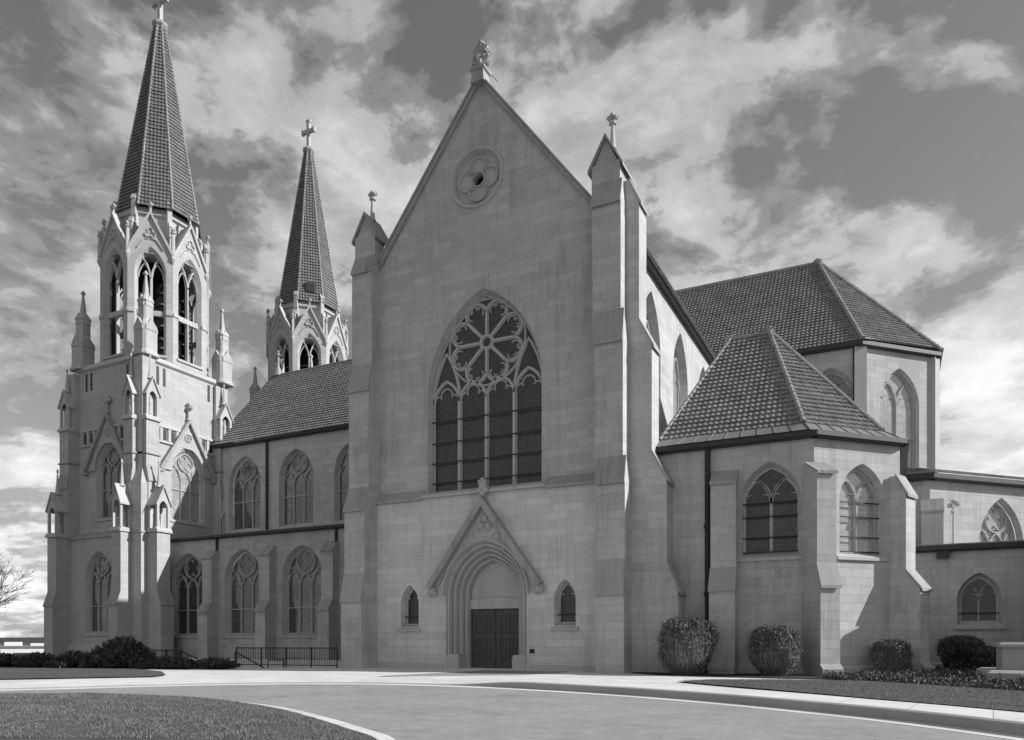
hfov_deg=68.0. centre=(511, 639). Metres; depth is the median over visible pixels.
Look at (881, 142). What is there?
sky
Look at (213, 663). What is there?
juniper bush
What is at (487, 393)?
window
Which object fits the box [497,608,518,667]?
door
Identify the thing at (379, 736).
island kerb
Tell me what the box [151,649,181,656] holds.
railing
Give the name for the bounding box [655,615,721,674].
shrub
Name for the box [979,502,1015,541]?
window
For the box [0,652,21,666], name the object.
juniper bush
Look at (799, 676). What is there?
shrub bed
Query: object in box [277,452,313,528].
window
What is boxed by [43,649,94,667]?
juniper bush
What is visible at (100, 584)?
window
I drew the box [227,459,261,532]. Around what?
window
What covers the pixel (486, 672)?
door apron
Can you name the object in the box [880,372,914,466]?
window
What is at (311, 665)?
railing
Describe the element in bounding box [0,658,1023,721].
pavement
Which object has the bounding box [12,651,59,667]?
juniper bush
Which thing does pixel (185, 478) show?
window
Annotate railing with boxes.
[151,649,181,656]
[236,647,337,667]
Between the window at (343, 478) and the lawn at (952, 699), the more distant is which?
the window at (343, 478)
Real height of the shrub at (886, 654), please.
1.744 m
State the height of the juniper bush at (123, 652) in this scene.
1.925 m
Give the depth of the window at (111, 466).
76.28 m
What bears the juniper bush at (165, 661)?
on the pavement
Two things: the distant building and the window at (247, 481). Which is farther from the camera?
the distant building
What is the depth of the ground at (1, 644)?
80.83 m
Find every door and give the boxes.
[472,609,496,667]
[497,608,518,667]
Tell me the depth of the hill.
2438.14 m
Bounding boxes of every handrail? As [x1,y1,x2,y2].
[180,650,199,659]
[235,651,264,667]
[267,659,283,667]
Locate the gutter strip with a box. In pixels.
[0,683,1023,739]
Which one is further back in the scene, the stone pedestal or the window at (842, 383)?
the window at (842, 383)
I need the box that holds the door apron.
[389,670,560,675]
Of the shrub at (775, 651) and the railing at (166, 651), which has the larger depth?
the railing at (166, 651)
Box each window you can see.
[83,550,110,635]
[94,447,120,521]
[170,454,206,526]
[174,556,201,637]
[222,553,258,637]
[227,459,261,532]
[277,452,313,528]
[280,548,320,637]
[332,449,348,523]
[397,589,420,630]
[432,294,541,491]
[550,582,578,629]
[673,351,679,416]
[738,467,802,561]
[824,372,851,399]
[837,469,889,561]
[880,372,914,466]
[954,576,1005,628]
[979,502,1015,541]
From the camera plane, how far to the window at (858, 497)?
36.39 m
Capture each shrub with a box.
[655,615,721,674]
[744,623,803,675]
[866,638,913,672]
[934,634,987,669]
[969,645,995,669]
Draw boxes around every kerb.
[0,682,1023,735]
[228,700,394,739]
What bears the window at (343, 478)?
in the cathedral
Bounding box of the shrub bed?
[632,672,1023,690]
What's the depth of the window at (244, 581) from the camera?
71.26 m
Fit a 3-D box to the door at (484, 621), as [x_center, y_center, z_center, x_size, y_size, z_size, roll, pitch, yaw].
[-1.611,-0.085,43.404,1.593,3.370,0.239,0,0,27]
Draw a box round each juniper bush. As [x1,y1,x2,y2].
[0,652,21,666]
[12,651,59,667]
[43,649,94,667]
[78,635,158,668]
[147,654,198,668]
[192,656,241,668]
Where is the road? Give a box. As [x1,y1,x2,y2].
[0,684,1012,739]
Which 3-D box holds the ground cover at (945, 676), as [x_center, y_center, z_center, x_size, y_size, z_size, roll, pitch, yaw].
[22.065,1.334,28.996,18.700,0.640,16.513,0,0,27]
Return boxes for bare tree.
[0,549,37,613]
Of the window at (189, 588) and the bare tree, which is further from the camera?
the window at (189, 588)
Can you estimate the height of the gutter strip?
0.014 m
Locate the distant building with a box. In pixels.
[0,642,43,656]
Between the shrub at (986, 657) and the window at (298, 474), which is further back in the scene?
the window at (298, 474)
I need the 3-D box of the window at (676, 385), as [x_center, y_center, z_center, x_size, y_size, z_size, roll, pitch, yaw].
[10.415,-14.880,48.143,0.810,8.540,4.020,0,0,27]
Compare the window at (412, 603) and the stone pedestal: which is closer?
the stone pedestal
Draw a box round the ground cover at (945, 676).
[822,664,1023,690]
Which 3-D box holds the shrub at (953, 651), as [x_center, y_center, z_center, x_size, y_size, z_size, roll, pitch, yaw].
[21.985,0.671,37.170,2.395,1.970,2.461,0,0,27]
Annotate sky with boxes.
[0,0,1023,637]
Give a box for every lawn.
[0,666,165,678]
[0,694,376,739]
[681,679,1023,710]
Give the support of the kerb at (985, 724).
on the road
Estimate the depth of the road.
18.09 m
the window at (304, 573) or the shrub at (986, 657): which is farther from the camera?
the window at (304, 573)
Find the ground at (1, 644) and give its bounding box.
[0,643,340,659]
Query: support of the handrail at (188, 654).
on the pavement
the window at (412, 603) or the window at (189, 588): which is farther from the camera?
the window at (189, 588)
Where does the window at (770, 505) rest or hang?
in the cathedral
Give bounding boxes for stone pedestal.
[976,642,1023,679]
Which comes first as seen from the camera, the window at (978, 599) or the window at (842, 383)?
the window at (978, 599)
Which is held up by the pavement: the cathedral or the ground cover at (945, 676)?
the cathedral
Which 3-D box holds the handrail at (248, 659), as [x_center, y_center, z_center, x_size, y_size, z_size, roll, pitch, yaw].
[-15.319,1.343,44.275,2.799,1.353,0.080,0,0,35]
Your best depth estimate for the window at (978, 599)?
39.70 m
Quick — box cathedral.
[43,0,1023,675]
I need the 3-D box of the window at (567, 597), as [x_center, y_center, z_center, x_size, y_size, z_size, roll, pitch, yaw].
[2.870,-1.790,39.941,1.570,2.560,0.710,0,0,27]
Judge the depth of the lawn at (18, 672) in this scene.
36.67 m
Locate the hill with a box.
[0,637,43,642]

